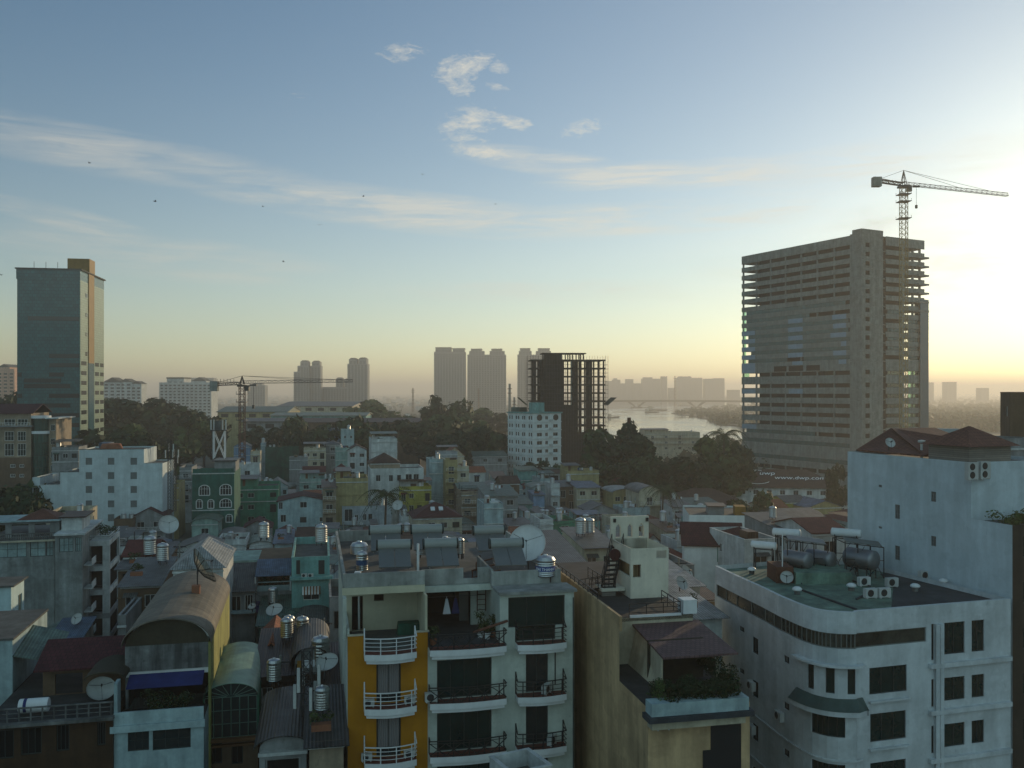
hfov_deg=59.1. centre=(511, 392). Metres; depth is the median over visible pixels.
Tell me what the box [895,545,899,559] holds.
window
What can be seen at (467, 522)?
house
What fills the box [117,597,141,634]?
house
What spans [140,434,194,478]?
tree
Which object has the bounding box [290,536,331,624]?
house
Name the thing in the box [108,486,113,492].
window
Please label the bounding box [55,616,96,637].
house
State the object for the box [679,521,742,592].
red roofed house
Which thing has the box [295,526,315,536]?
house
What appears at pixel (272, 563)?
blue awning house
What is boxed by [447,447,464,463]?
house
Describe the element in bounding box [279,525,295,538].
house
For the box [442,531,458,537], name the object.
house
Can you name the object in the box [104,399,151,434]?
tree
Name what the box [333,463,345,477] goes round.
house
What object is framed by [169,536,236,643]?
house
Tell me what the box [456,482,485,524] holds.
house
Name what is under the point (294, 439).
tree
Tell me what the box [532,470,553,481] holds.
house
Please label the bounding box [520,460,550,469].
tree
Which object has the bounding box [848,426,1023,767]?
tall pale building
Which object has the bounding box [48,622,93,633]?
house
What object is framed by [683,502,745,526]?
blank walled building
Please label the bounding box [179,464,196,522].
house
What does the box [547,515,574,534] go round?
house
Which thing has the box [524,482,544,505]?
house
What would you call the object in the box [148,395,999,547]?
ground
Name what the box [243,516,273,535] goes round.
house
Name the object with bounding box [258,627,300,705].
house
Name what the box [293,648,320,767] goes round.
telecom mast
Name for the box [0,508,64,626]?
weathered tenement
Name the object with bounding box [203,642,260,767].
green barrel house
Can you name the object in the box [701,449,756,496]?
tree
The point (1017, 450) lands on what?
house
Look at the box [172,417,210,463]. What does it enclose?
tree
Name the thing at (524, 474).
house
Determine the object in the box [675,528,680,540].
water tank
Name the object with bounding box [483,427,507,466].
tree
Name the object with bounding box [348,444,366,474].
house
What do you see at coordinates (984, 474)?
air conditioner
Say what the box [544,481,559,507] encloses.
house
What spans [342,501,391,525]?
house
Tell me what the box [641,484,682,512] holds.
palm tree
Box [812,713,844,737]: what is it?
window
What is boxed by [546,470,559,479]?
house
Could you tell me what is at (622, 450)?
tree
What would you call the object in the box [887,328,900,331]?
window
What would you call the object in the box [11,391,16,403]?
tree
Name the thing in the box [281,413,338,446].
tree
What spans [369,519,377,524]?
house
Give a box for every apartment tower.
[0,364,16,399]
[294,360,310,400]
[311,361,322,400]
[347,357,369,400]
[434,347,465,409]
[467,349,505,413]
[517,348,550,410]
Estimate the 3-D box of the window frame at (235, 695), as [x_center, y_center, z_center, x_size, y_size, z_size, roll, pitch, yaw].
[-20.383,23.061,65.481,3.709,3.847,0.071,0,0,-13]
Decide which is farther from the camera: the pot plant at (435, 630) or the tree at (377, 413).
the tree at (377, 413)
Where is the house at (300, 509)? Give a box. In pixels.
[276,491,324,528]
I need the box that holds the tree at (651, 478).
[628,453,661,485]
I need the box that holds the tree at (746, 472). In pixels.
[715,451,757,491]
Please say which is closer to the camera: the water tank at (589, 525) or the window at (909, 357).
the water tank at (589, 525)
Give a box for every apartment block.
[104,377,146,403]
[159,377,217,417]
[191,378,216,381]
[247,383,267,405]
[323,377,346,400]
[606,381,612,402]
[612,378,619,402]
[620,383,625,402]
[625,379,633,402]
[633,383,641,402]
[641,377,660,402]
[660,376,666,402]
[668,388,674,402]
[676,376,701,402]
[703,379,713,402]
[712,378,724,402]
[727,390,739,402]
[929,382,933,402]
[942,382,956,402]
[976,388,988,402]
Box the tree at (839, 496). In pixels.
[824,463,847,505]
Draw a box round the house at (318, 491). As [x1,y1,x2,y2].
[303,490,321,493]
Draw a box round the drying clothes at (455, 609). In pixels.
[452,596,458,613]
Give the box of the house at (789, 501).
[772,495,802,507]
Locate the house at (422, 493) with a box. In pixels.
[398,477,431,511]
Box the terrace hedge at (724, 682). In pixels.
[648,656,741,702]
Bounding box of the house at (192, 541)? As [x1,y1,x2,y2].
[177,533,224,559]
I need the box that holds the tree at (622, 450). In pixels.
[594,434,649,466]
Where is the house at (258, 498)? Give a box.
[240,475,280,534]
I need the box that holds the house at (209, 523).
[190,513,223,536]
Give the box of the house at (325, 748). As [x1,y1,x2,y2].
[303,684,349,767]
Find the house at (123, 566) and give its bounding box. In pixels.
[114,541,179,613]
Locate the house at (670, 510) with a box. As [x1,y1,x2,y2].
[660,499,691,522]
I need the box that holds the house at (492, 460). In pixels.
[470,451,507,480]
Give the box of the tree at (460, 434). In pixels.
[439,427,487,450]
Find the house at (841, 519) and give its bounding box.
[824,514,847,527]
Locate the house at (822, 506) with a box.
[793,496,842,513]
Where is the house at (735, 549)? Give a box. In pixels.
[709,526,776,564]
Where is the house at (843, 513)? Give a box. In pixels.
[827,512,847,515]
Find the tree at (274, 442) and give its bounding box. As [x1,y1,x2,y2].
[269,423,285,445]
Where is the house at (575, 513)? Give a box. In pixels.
[568,509,600,529]
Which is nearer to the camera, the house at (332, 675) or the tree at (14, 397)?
the house at (332, 675)
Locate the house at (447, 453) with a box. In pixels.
[435,445,457,457]
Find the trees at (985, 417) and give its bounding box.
[904,395,999,431]
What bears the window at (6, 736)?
in the brown fronted house at (70, 728)
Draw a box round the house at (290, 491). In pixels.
[288,489,296,493]
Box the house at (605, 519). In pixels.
[602,514,642,532]
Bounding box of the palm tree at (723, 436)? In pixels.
[700,428,748,467]
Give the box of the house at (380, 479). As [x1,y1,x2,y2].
[368,464,423,524]
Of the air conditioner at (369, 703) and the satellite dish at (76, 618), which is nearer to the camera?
the air conditioner at (369, 703)
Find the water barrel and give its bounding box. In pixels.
[17,697,50,712]
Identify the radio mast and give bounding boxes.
[412,388,413,410]
[673,376,676,405]
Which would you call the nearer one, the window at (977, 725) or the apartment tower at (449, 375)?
the window at (977, 725)
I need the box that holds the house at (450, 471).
[441,457,457,508]
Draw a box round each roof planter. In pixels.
[127,552,142,562]
[130,563,143,575]
[308,709,334,731]
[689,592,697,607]
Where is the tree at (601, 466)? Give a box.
[587,457,619,484]
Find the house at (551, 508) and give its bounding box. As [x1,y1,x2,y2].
[544,506,569,514]
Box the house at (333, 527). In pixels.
[319,522,339,537]
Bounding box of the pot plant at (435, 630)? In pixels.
[427,626,440,645]
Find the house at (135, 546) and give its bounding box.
[120,539,165,558]
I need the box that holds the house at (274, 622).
[263,615,280,645]
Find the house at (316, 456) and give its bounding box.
[303,442,325,473]
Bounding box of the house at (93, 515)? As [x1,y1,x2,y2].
[46,505,97,524]
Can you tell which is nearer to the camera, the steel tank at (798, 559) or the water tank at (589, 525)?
the steel tank at (798, 559)
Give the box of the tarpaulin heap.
[396,620,419,635]
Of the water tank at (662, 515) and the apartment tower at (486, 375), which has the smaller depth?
the water tank at (662, 515)
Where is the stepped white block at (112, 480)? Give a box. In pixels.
[32,442,173,540]
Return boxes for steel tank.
[751,541,776,567]
[772,528,800,560]
[781,549,813,568]
[805,548,836,566]
[831,528,861,571]
[842,547,879,577]
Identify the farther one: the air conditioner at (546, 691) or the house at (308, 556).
the house at (308, 556)
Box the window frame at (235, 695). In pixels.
[204,684,257,738]
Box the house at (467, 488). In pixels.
[453,483,477,509]
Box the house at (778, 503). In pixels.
[748,499,788,507]
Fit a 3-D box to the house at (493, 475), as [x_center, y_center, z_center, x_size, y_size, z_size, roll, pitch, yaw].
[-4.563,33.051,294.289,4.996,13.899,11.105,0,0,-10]
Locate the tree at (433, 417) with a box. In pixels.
[427,414,464,426]
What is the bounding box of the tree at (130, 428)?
[98,423,148,446]
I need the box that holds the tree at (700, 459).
[697,434,716,462]
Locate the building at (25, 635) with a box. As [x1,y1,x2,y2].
[0,609,68,705]
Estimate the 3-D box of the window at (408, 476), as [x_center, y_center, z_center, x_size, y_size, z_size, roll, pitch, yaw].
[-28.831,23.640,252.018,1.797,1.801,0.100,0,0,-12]
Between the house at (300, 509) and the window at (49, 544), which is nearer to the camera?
the window at (49, 544)
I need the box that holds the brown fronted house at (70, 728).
[0,635,129,767]
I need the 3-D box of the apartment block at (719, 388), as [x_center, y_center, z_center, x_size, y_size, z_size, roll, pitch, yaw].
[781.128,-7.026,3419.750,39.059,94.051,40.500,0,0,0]
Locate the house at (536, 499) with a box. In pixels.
[527,490,545,508]
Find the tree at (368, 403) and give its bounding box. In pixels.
[342,399,386,411]
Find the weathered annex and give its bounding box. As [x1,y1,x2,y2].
[54,510,102,631]
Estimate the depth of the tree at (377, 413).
557.19 m
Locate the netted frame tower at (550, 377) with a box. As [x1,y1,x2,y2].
[517,353,616,467]
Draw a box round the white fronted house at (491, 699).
[410,531,576,767]
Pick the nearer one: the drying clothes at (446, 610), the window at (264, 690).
the drying clothes at (446, 610)
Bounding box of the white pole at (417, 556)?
[417,544,418,569]
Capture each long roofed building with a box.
[660,488,749,510]
[732,469,843,506]
[820,498,847,509]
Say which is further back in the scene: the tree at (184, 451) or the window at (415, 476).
the tree at (184, 451)
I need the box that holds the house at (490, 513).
[477,498,503,525]
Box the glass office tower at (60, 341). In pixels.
[15,258,105,446]
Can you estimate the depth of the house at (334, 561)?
146.87 m
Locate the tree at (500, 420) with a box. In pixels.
[472,412,507,434]
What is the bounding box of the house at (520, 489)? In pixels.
[519,485,522,494]
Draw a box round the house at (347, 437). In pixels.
[341,429,353,445]
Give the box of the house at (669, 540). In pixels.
[661,534,681,548]
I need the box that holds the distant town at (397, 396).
[147,394,604,400]
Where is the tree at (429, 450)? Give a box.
[414,431,446,457]
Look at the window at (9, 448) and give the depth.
263.40 m
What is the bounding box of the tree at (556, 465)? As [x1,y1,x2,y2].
[547,463,559,469]
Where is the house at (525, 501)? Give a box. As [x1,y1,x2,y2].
[518,495,533,511]
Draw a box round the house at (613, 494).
[601,485,625,507]
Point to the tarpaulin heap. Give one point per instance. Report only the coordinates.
(406, 627)
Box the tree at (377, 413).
[365,408,415,417]
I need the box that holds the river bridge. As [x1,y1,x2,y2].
[564,400,755,407]
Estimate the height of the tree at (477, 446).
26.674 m
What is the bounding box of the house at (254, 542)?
[247,534,273,548]
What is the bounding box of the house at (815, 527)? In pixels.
[771,517,846,560]
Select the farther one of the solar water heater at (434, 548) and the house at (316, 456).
the house at (316, 456)
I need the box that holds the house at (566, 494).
[555,480,577,512]
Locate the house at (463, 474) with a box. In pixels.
[457,464,468,481]
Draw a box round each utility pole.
[173,542,185,557]
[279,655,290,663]
[474,491,477,524]
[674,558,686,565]
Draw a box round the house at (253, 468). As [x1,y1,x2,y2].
[239,462,260,480]
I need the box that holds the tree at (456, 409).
[442,397,474,422]
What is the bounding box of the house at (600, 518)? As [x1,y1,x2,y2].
[596,513,606,531]
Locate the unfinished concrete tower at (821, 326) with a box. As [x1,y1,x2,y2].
[742,228,928,489]
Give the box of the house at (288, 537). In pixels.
[273,529,294,547]
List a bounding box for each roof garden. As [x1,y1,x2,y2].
[95,522,117,535]
[985,508,1023,524]
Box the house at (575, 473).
[560,463,598,484]
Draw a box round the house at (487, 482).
[484,480,498,484]
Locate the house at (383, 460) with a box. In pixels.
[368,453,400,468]
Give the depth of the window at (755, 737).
68.86 m
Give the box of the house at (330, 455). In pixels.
[323,441,341,474]
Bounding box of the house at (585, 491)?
[568,481,601,508]
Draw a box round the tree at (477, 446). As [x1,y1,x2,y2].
[467,425,499,450]
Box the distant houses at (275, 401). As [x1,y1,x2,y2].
[151,398,516,415]
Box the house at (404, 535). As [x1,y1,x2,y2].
[400,532,412,543]
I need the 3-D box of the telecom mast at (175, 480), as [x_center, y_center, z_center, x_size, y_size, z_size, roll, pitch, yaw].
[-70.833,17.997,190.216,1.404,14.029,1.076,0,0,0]
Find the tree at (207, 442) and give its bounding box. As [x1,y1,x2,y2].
[178,410,231,467]
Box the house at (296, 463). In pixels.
[289,455,307,491]
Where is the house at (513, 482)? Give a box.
[494,475,520,493]
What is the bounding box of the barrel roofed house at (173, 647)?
[110,571,229,767]
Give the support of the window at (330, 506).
in the house at (329, 501)
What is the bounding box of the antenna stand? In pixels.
[210,420,227,458]
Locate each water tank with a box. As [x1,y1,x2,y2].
[77,503,82,510]
[143,535,155,556]
[149,530,156,538]
[156,542,168,564]
[259,521,268,540]
[267,658,280,685]
[268,587,277,604]
[280,617,292,641]
[283,615,294,629]
[286,524,291,532]
[296,615,308,628]
[311,635,329,665]
[314,685,329,713]
[315,523,326,545]
[330,536,335,544]
[350,540,367,554]
[352,517,356,524]
[356,550,367,570]
[402,509,406,515]
[403,522,409,531]
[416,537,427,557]
[435,453,439,458]
[456,537,463,558]
[484,495,489,502]
[512,511,516,519]
[524,511,529,517]
[535,554,554,582]
[556,511,561,520]
[566,474,570,482]
[575,517,585,536]
[585,518,593,533]
[623,500,627,507]
[659,510,665,522]
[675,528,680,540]
[769,506,775,519]
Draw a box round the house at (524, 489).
[520,483,525,494]
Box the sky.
[0,0,1023,395]
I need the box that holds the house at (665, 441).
[639,428,699,460]
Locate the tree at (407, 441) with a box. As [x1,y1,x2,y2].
[392,419,440,464]
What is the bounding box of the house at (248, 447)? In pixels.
[233,441,251,462]
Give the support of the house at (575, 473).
on the ground
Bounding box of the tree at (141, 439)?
[130,431,162,458]
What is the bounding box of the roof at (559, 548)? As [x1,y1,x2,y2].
[541,530,586,562]
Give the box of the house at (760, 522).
[741,511,794,560]
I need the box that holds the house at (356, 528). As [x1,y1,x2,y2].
[341,526,362,530]
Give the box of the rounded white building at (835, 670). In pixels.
[715,560,1012,767]
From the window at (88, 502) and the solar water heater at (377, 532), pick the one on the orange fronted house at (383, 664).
the solar water heater at (377, 532)
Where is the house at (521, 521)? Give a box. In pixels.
[503,517,529,530]
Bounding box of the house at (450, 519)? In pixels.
[408,502,462,536]
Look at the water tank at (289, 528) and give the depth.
193.33 m
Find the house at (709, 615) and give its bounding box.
[665,584,730,672]
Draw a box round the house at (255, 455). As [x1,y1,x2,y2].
[250,450,261,480]
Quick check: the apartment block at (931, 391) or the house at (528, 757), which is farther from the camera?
the apartment block at (931, 391)
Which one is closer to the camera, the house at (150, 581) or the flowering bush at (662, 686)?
the flowering bush at (662, 686)
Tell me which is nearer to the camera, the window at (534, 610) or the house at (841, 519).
the window at (534, 610)
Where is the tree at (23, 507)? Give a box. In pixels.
[0,498,35,531]
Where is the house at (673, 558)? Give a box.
[669,553,694,575]
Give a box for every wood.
[378,401,512,422]
[564,395,759,400]
[606,433,769,477]
[675,403,759,426]
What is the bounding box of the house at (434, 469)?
[426,457,444,504]
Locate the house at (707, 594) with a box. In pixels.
[700,587,714,605]
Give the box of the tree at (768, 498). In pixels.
[730,488,773,509]
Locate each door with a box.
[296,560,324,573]
[358,596,359,629]
[459,592,467,620]
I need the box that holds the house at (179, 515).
[174,480,184,538]
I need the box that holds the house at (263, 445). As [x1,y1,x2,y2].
[260,442,265,479]
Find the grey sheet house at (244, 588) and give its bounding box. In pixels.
[231,550,261,642]
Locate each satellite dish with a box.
[71,613,81,623]
[86,677,114,701]
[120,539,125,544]
[158,515,178,532]
[193,548,215,584]
[248,603,255,611]
[266,603,282,615]
[316,653,337,670]
[392,500,402,509]
[510,525,545,569]
[676,576,687,590]
[682,565,692,575]
[780,571,793,583]
[885,438,894,450]
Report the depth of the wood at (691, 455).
498.53 m
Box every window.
[0,542,25,557]
[0,729,13,758]
[4,419,14,424]
[5,431,13,440]
[5,443,13,455]
[18,419,27,424]
[18,431,25,440]
[18,443,25,455]
[21,727,41,754]
[30,541,44,556]
[46,541,52,555]
[54,454,58,460]
[57,725,68,750]
[59,538,72,551]
[76,538,80,550]
[86,458,91,464]
[86,472,91,478]
[86,486,91,492]
[86,500,91,505]
[98,722,105,744]
[108,458,113,464]
[108,472,113,478]
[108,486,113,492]
[108,500,113,506]
[108,514,113,520]
[128,731,148,750]
[131,458,136,464]
[131,472,136,478]
[131,486,136,492]
[131,500,136,506]
[137,522,144,526]
[145,594,154,606]
[153,728,190,749]
[196,499,202,508]
[198,485,209,495]
[201,528,208,533]
[207,499,213,508]
[212,743,221,763]
[219,484,231,494]
[219,498,231,507]
[225,514,232,522]
[232,596,240,609]
[232,742,242,763]
[245,595,252,609]
[248,493,253,497]
[262,687,272,699]
[265,424,273,427]
[270,504,275,511]
[281,515,285,521]
[300,502,306,507]
[300,517,305,522]
[303,594,318,599]
[326,504,332,508]
[326,517,332,521]
[344,509,352,520]
[376,663,400,702]
[376,717,400,755]
[406,474,411,478]
[413,474,418,478]
[425,493,429,500]
[437,657,490,697]
[437,709,490,750]
[437,762,489,767]
[449,467,453,473]
[452,522,458,527]
[474,476,478,481]
[507,500,512,504]
[508,595,563,626]
[516,625,554,640]
[526,653,547,691]
[526,705,547,742]
[561,490,564,497]
[569,501,572,508]
[588,558,596,561]
[647,497,652,504]
[717,585,924,648]
[753,637,757,654]
[753,680,757,697]
[753,723,757,740]
[756,557,766,561]
[793,490,798,494]
[808,664,813,688]
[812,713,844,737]
[812,759,844,767]
[824,541,833,551]
[826,668,834,693]
[848,669,854,693]
[869,665,905,693]
[870,710,904,741]
[870,759,904,767]
[887,310,900,313]
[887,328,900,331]
[887,337,900,340]
[887,346,900,350]
[895,504,899,518]
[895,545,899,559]
[908,320,917,323]
[908,329,917,332]
[908,338,917,341]
[908,347,917,350]
[908,356,917,359]
[931,491,935,501]
[931,536,935,545]
[931,624,932,659]
[931,679,932,705]
[931,726,932,752]
[944,621,963,653]
[944,676,963,700]
[944,722,963,746]
[972,620,982,651]
[972,674,982,696]
[972,720,982,742]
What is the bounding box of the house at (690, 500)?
[682,497,718,504]
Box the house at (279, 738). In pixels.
[253,686,307,767]
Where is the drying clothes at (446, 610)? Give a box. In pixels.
[443,597,450,613]
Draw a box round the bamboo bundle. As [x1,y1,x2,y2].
[473,620,507,632]
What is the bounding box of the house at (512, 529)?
[508,526,519,533]
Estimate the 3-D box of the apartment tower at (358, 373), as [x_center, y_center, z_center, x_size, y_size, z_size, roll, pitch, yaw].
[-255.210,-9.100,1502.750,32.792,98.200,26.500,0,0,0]
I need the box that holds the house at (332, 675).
[275,642,340,765]
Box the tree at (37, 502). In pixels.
[0,487,53,525]
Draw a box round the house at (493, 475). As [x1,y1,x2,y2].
[488,471,505,482]
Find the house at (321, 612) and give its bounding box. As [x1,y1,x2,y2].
[295,605,329,629]
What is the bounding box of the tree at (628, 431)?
[616,420,649,457]
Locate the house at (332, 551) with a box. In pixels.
[329,538,342,553]
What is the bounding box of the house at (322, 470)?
[302,466,325,475]
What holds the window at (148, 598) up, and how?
in the house at (150, 581)
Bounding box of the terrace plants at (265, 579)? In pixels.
[258,576,289,585]
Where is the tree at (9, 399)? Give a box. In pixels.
[0,394,15,403]
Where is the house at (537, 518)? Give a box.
[530,513,553,529]
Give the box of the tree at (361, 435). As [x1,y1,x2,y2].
[332,414,383,469]
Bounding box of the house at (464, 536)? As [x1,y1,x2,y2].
[457,534,474,541]
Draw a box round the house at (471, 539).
[466,538,475,541]
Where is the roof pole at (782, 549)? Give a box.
[782,533,782,566]
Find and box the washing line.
[295,659,324,680]
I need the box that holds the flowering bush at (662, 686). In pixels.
[646,677,675,700]
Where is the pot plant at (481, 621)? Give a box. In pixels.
[474,609,486,637]
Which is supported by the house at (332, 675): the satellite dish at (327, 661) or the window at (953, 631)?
the satellite dish at (327, 661)
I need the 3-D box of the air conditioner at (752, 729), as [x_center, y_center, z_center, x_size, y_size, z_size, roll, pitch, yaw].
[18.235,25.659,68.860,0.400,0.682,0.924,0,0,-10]
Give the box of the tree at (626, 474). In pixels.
[599,464,649,492]
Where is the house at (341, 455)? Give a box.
[335,446,349,466]
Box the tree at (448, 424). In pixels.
[397,413,462,457]
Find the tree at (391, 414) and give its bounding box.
[357,404,400,417]
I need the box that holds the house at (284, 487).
[273,477,288,495]
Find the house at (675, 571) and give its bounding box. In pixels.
[668,559,706,594]
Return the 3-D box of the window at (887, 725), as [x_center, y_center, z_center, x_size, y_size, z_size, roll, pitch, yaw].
[25.396,22.550,61.129,2.933,1.900,0.078,0,0,-16]
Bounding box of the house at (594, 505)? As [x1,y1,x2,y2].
[577,500,615,516]
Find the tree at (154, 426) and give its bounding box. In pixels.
[126,406,198,440]
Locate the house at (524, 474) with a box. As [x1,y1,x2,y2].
[513,466,538,483]
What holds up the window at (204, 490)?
in the arch windowed house at (216, 489)
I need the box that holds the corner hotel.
[506,402,562,475]
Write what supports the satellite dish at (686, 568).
on the house at (707, 594)
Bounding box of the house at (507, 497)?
[476,484,519,517]
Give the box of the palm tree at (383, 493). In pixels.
[356,487,414,524]
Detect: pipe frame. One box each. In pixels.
[777,535,827,565]
[832,537,883,577]
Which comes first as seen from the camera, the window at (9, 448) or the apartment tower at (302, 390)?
the window at (9, 448)
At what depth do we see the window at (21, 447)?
264.11 m
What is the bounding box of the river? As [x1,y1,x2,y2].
[568,402,759,441]
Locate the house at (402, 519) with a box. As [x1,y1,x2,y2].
[398,504,408,528]
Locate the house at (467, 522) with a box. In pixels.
[462,517,476,540]
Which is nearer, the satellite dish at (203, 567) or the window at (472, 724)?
the window at (472, 724)
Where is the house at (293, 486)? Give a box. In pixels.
[288,482,296,488]
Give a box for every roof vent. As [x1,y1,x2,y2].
[747,567,755,574]
[792,586,801,594]
[846,583,855,590]
[910,583,919,591]
[938,578,948,582]
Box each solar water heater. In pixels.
[368,524,401,552]
[376,539,411,569]
[410,524,443,551]
[422,537,458,568]
[472,525,507,552]
[488,537,526,567]
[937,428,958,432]
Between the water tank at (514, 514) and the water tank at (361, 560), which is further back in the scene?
the water tank at (514, 514)
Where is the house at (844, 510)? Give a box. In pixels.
[833,509,847,511]
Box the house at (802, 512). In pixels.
[758,507,825,517]
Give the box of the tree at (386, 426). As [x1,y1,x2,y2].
[372,421,394,436]
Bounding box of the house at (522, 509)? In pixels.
[518,505,529,520]
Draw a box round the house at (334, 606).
[329,579,338,641]
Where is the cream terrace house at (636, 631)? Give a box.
[555,515,754,767]
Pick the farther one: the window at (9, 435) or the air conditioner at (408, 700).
the window at (9, 435)
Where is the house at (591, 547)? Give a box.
[559,527,609,563]
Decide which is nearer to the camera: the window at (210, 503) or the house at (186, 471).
the window at (210, 503)
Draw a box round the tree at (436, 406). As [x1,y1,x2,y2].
[418,395,445,420]
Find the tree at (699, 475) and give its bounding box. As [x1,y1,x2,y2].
[664,456,723,492]
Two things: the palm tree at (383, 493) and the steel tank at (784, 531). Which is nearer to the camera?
the steel tank at (784, 531)
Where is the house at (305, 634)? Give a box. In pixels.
[290,618,329,671]
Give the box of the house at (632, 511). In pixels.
[613,504,649,515]
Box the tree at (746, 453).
[718,440,755,464]
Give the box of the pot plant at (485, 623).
[480,621,491,638]
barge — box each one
[645,409,658,412]
[648,406,666,410]
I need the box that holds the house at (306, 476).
[299,470,334,490]
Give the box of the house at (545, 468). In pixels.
[541,467,559,474]
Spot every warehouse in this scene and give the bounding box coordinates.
[216,406,301,456]
[241,418,298,443]
[269,412,372,417]
[278,401,361,411]
[301,418,421,464]
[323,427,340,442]
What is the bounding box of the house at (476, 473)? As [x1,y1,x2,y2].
[469,466,485,481]
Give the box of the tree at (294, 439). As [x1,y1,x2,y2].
[283,431,310,455]
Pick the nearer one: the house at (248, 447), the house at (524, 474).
the house at (524, 474)
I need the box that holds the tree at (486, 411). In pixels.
[468,407,493,421]
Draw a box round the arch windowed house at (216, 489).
[192,457,240,529]
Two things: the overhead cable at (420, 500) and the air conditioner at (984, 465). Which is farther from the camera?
the overhead cable at (420, 500)
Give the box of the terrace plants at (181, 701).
[140,688,194,709]
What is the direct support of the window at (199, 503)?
in the arch windowed house at (216, 489)
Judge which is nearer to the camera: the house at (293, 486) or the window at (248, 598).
the window at (248, 598)
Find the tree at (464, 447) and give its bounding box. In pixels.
[438,438,473,465]
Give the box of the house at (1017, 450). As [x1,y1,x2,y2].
[997,436,1023,456]
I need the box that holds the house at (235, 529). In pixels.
[218,527,246,535]
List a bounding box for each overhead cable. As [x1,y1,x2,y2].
[175,547,329,622]
[186,525,345,549]
[261,474,473,500]
[345,514,599,535]
[358,494,474,529]
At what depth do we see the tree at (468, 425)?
482.34 m
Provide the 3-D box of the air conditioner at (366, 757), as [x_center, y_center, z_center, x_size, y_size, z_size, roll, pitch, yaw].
[-9.139,22.932,56.758,0.672,0.496,0.296,0,0,-12]
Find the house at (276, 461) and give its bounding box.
[265,446,298,481]
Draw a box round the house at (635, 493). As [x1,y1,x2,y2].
[624,482,661,517]
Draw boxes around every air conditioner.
[361,752,371,761]
[363,698,373,706]
[404,695,414,704]
[404,749,414,758]
[425,691,436,702]
[541,682,550,693]
[547,733,556,746]
[746,679,755,691]
[750,722,755,734]
[774,709,784,722]
[857,576,870,586]
[863,587,877,598]
[878,587,890,598]
[885,577,898,587]
[918,570,927,578]
[965,462,978,471]
[965,471,978,480]
[977,461,990,470]
[979,470,990,479]
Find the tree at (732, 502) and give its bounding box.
[726,499,752,511]
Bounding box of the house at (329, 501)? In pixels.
[321,479,337,522]
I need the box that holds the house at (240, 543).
[219,532,249,550]
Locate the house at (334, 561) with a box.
[330,554,338,578]
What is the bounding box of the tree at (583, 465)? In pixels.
[579,463,586,467]
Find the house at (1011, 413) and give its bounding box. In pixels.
[1000,392,1023,436]
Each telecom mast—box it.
[165,439,173,514]
[172,445,178,511]
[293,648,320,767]
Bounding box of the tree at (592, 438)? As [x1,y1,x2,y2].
[580,425,656,468]
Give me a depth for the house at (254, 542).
186.97 m
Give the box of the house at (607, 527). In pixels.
[604,524,642,535]
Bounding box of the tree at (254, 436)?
[237,425,282,449]
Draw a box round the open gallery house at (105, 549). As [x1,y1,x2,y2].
[90,526,119,636]
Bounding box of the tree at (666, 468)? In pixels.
[647,456,686,494]
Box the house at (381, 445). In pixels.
[369,431,397,459]
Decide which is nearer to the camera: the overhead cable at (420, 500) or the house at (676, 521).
the house at (676, 521)
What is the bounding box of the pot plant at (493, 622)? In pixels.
[487,614,495,636]
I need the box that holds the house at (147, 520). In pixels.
[134,506,171,538]
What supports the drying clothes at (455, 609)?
hanging from the white fronted house at (491, 699)
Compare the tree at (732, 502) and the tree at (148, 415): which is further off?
the tree at (148, 415)
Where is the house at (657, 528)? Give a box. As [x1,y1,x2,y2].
[649,519,677,539]
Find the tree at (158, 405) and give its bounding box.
[113,397,186,418]
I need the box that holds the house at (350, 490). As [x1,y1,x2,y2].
[335,467,367,530]
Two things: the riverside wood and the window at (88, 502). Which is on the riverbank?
the riverside wood
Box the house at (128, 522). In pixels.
[114,515,135,526]
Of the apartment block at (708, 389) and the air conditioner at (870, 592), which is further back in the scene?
the apartment block at (708, 389)
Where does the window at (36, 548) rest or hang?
in the weathered tenement
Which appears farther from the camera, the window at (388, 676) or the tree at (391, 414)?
the tree at (391, 414)
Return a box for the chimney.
[507,384,511,411]
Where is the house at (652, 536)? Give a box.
[649,533,660,543]
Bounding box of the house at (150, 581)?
[116,556,177,611]
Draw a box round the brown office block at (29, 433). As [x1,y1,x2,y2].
[0,404,74,495]
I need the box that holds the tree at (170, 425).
[155,413,187,448]
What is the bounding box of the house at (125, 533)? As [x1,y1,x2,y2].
[105,526,141,560]
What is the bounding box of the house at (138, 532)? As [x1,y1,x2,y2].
[127,527,145,538]
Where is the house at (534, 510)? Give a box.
[529,508,544,513]
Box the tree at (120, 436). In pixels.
[73,429,137,447]
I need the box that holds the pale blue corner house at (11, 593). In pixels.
[0,576,27,610]
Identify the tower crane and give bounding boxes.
[210,376,352,462]
[871,170,1008,427]
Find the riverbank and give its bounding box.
[671,404,754,426]
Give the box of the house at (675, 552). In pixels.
[668,547,681,557]
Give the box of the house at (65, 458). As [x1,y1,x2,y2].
[51,439,86,479]
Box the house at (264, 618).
[255,594,299,637]
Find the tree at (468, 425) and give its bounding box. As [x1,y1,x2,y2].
[459,416,489,432]
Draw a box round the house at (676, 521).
[673,513,682,527]
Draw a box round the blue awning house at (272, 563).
[255,547,292,643]
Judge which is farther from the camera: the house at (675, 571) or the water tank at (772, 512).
the water tank at (772, 512)
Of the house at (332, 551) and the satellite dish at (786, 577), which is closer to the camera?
the satellite dish at (786, 577)
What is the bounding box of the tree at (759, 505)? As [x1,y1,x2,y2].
[752,495,768,511]
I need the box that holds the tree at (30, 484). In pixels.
[0,479,46,506]
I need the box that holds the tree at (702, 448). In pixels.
[693,436,733,463]
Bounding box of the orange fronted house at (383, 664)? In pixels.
[335,530,428,767]
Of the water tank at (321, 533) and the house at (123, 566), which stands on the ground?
the house at (123, 566)
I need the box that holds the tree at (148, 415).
[107,395,172,422]
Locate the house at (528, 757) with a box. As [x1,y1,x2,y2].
[489,747,552,767]

